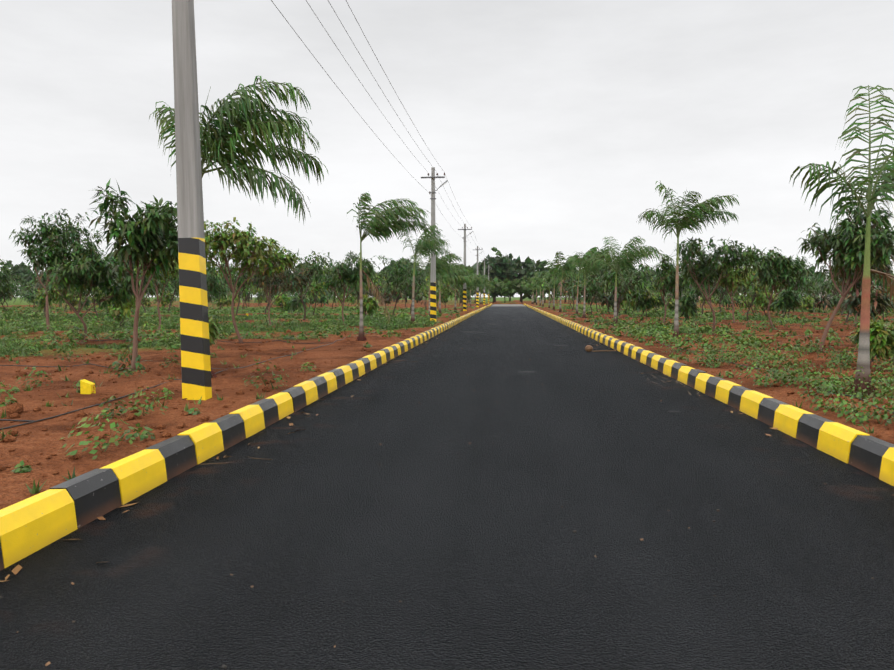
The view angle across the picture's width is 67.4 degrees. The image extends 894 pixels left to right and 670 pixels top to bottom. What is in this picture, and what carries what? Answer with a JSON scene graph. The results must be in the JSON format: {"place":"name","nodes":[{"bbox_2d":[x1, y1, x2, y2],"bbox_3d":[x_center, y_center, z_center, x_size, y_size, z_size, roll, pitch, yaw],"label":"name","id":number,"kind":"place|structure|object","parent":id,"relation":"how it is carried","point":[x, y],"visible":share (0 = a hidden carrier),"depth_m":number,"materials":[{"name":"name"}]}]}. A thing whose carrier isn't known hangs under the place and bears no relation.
{"place":"outdoors","nodes":[
{"label":"outdoors","id":0,"kind":"place"},
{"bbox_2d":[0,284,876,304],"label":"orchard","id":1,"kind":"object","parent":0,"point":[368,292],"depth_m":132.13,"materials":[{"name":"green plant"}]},
{"bbox_2d":[0,304,893,669],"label":"road","id":2,"kind":"structure","parent":0,"point":[324,532],"depth_m":4.13,"materials":[{"name":"black asphalt"}]},
{"bbox_2d":[0,324,873,668],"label":"dry leaves","id":3,"kind":"object","parent":2,"relation":"on","point":[18,566],"visible":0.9,"depth_m":6.21,"materials":[{"name":"brown plant"}]},
{"bbox_2d":[0,297,893,509],"bbox_3d":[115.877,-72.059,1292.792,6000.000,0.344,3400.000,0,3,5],"label":"ground","id":4,"kind":"structure","parent":0,"point":[33,445],"depth_m":10.94,"materials":[{"name":"soil"}]},
{"bbox_2d":[9,209,105,330],"bbox_3d":[-13.721,-2.209,23.796,2.578,4.489,2.315,0,3,5],"label":"orchard tree","id":5,"kind":"object","parent":4,"relation":"on","point":[69,228],"depth_m":23.42,"materials":[{"name":"green plant"}]},
{"bbox_2d":[17,231,163,343],"bbox_3d":[-9.603,-1.225,18.329,2.284,3.130,3.221,3,4,41],"label":"orchard tree","id":6,"kind":"object","parent":4,"relation":"on","point":[124,292],"depth_m":17.93,"materials":[{"name":"green plant"}]},
{"bbox_2d":[85,251,141,319],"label":"orchard tree","id":7,"kind":"object","parent":4,"relation":"on","point":[124,268],"depth_m":34.34,"materials":[{"name":"green plant"}]},
{"bbox_2d":[88,178,178,371],"bbox_3d":[-5.287,-1.001,12.172,1.885,3.534,2.500,0,3,5],"label":"orchard tree","id":8,"kind":"object","parent":4,"relation":"on","point":[150,232],"depth_m":11.61,"materials":[{"name":"green plant"}]},
{"bbox_2d":[134,254,178,331],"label":"orchard tree","id":9,"kind":"object","parent":4,"relation":"on","point":[170,272],"depth_m":24.43,"materials":[{"name":"green plant"}]},
{"bbox_2d":[80,313,247,393],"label":"plot marker stones","id":10,"kind":"object","parent":4,"relation":"on","point":[87,387],"visible":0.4,"depth_m":8.88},
{"bbox_2d":[172,0,211,399],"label":"electric pole","id":11,"kind":"object","parent":4,"relation":"on","point":[195,356],"visible":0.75,"depth_m":8.35,"materials":[{"name":"concrete"}]},
{"bbox_2d":[271,0,827,264],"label":"power lines","id":12,"kind":"object","parent":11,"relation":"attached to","point":[376,105],"visible":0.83,"depth_m":18.49,"materials":[{"name":"metal"}]},
{"bbox_2d":[178,315,222,354],"bbox_3d":[-5.258,0.043,14.308,0.846,1.047,1.121,0,3,5],"label":"shrub","id":13,"kind":"object","parent":4,"relation":"on","point":[214,332],"depth_m":14.28,"materials":[{"name":"green plant"}]},
{"bbox_2d":[177,258,226,297],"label":"orchard tree","id":14,"kind":"object","parent":4,"relation":"on","point":[214,279],"depth_m":31.00,"materials":[{"name":"green plant"}]},
{"bbox_2d":[149,76,328,377],"bbox_3d":[-3.258,-1.617,10.707,2.816,4.684,1.731,0,3,5],"label":"palm","id":15,"kind":"object","parent":4,"relation":"on","point":[218,142],"depth_m":10.33,"materials":[{"name":"green plant"}]},
{"bbox_2d":[0,303,492,570],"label":"kerb","id":16,"kind":"structure","parent":4,"relation":"on","point":[32,524],"depth_m":5.31,"materials":[{"name":"yellow concrete"}]},
{"bbox_2d":[204,217,298,343],"bbox_3d":[-5.449,-1.405,18.241,2.839,3.505,2.418,0,3,5],"label":"orchard tree","id":17,"kind":"object","parent":4,"relation":"on","point":[246,239],"depth_m":17.91,"materials":[{"name":"green plant"}]},
{"bbox_2d":[247,249,313,327],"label":"orchard tree","id":18,"kind":"object","parent":4,"relation":"on","point":[280,279],"depth_m":27.83,"materials":[{"name":"green plant"}]},
{"bbox_2d":[305,250,375,327],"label":"orchard tree","id":19,"kind":"object","parent":4,"relation":"on","point":[347,272],"depth_m":27.71,"materials":[{"name":"green plant"}]},
{"bbox_2d":[347,191,433,340],"bbox_3d":[-1.664,-1.987,19.556,2.546,4.374,1.657,0,3,5],"label":"palm","id":20,"kind":"object","parent":4,"relation":"on","point":[373,229],"depth_m":19.49,"materials":[{"name":"green plant"}]},
{"bbox_2d":[397,224,451,323],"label":"palm","id":21,"kind":"object","parent":4,"relation":"on","point":[425,246],"depth_m":31.01,"materials":[{"name":"green plant"}]},
{"bbox_2d":[421,167,447,320],"bbox_3d":[-0.640,-4.404,34.142,1.364,8.150,0.260,0,3,5],"label":"electric pole","id":22,"kind":"object","parent":4,"relation":"on","point":[433,282],"visible":0.94,"depth_m":34.13,"materials":[{"name":"concrete"}]},
{"bbox_2d":[408,245,468,317],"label":"palm","id":23,"kind":"object","parent":4,"relation":"on","point":[444,266],"depth_m":39.26,"materials":[{"name":"green plant"}]},
{"bbox_2d":[0,312,892,493],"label":"grass tufts","id":24,"kind":"object","parent":4,"relation":"on","point":[247,326],"visible":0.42,"depth_m":26.61,"materials":[{"name":"green plant"}]},
{"bbox_2d":[0,304,893,472],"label":"weeds","id":25,"kind":"object","parent":4,"relation":"on","point":[753,341],"visible":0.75,"depth_m":17.82,"materials":[{"name":"green plant"}]},
{"bbox_2d":[0,327,893,495],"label":"soil clods","id":26,"kind":"object","parent":4,"relation":"on","point":[14,410],"visible":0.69,"depth_m":8.35,"materials":[{"name":"soil"}]},
{"bbox_2d":[0,306,893,429],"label":"drip pipes","id":27,"kind":"object","parent":4,"relation":"on","point":[30,421],"visible":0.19,"depth_m":12.34,"materials":[{"name":"black plastic"}]},
{"bbox_2d":[0,248,893,325],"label":"orchard","id":28,"kind":"object","parent":4,"relation":"on","point":[640,294],"depth_m":46.59,"materials":[{"name":"green plant"}]},
{"bbox_2d":[1,247,892,303],"bbox_3d":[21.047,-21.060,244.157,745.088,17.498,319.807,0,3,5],"label":"trees","id":29,"kind":"object","parent":4,"relation":"on","point":[504,282],"depth_m":165.84,"materials":[{"name":"green plant"}]},
{"bbox_2d":[458,224,472,310],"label":"electric pole","id":30,"kind":"object","parent":4,"relation":"on","point":[464,291],"visible":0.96,"depth_m":60.22,"materials":[{"name":"concrete"}]},
{"bbox_2d":[476,247,482,306],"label":"electric pole","id":31,"kind":"object","parent":4,"relation":"on","point":[477,295],"visible":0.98,"depth_m":86.20,"materials":[{"name":"concrete"}]},
{"bbox_2d":[481,259,487,304],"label":"electric pole","id":32,"kind":"object","parent":4,"relation":"on","point":[484,260],"visible":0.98,"depth_m":112.00,"materials":[{"name":"concrete"}]},
{"bbox_2d":[486,265,491,302],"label":"electric pole","id":33,"kind":"object","parent":4,"relation":"on","point":[488,267],"visible":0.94,"depth_m":137.70,"materials":[{"name":"concrete"}]},
{"bbox_2d":[436,247,609,313],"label":"palms","id":34,"kind":"object","parent":4,"relation":"on","point":[569,267],"depth_m":65.37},
{"bbox_2d":[574,247,617,317],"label":"palm","id":35,"kind":"object","parent":4,"relation":"on","point":[597,255],"depth_m":38.51,"materials":[{"name":"green plant"}]},
{"bbox_2d":[580,236,675,324],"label":"palm","id":36,"kind":"object","parent":4,"relation":"on","point":[630,256],"depth_m":29.64,"materials":[{"name":"green plant"}]},
{"bbox_2d":[650,255,692,324],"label":"orchard tree","id":37,"kind":"object","parent":4,"relation":"on","point":[669,268],"depth_m":29.53,"materials":[{"name":"green plant"}]},
{"bbox_2d":[636,181,739,337],"bbox_3d":[7.357,-2.293,20.611,3.189,4.875,2.676,0,3,5],"label":"palm","id":38,"kind":"object","parent":4,"relation":"on","point":[692,216],"depth_m":20.32,"materials":[{"name":"green plant"}]},
{"bbox_2d":[523,304,893,485],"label":"kerb","id":39,"kind":"structure","parent":4,"relation":"on","point":[867,453],"depth_m":7.65,"materials":[{"name":"yellow concrete"}]},
{"bbox_2d":[672,236,762,334],"bbox_3d":[8.458,-1.493,21.548,2.695,3.292,3.036,0,3,5],"label":"orchard tree","id":40,"kind":"object","parent":4,"relation":"on","point":[708,264],"depth_m":21.00,"materials":[{"name":"green plant"}]},
{"bbox_2d":[709,253,752,322],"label":"orchard tree","id":41,"kind":"object","parent":4,"relation":"on","point":[728,279],"depth_m":31.93,"materials":[{"name":"green plant"}]},
{"bbox_2d":[742,244,806,329],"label":"orchard tree","id":42,"kind":"object","parent":4,"relation":"on","point":[768,261],"depth_m":25.46,"materials":[{"name":"green plant"}]},
{"bbox_2d":[789,85,893,395],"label":"palm","id":43,"kind":"object","parent":4,"relation":"on","point":[877,189],"depth_m":8.87,"materials":[{"name":"green plant"}]},
{"bbox_2d":[797,193,893,351],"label":"orchard tree","id":44,"kind":"object","parent":4,"relation":"on","point":[845,233],"depth_m":15.20,"materials":[{"name":"green plant"}]},
{"bbox_2d":[827,252,893,326],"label":"orchard tree","id":45,"kind":"object","parent":4,"relation":"on","point":[887,270],"depth_m":28.30,"materials":[{"name":"green plant"}]},
{"bbox_2d":[849,317,893,363],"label":"shrub","id":46,"kind":"object","parent":4,"relation":"on","point":[881,342],"depth_m":11.60,"materials":[{"name":"green plant"}]},
{"bbox_2d":[0,0,893,296],"label":"sky","id":47,"kind":"structure","parent":0,"point":[551,126],"materials":[{"name":"white"}]}
]}

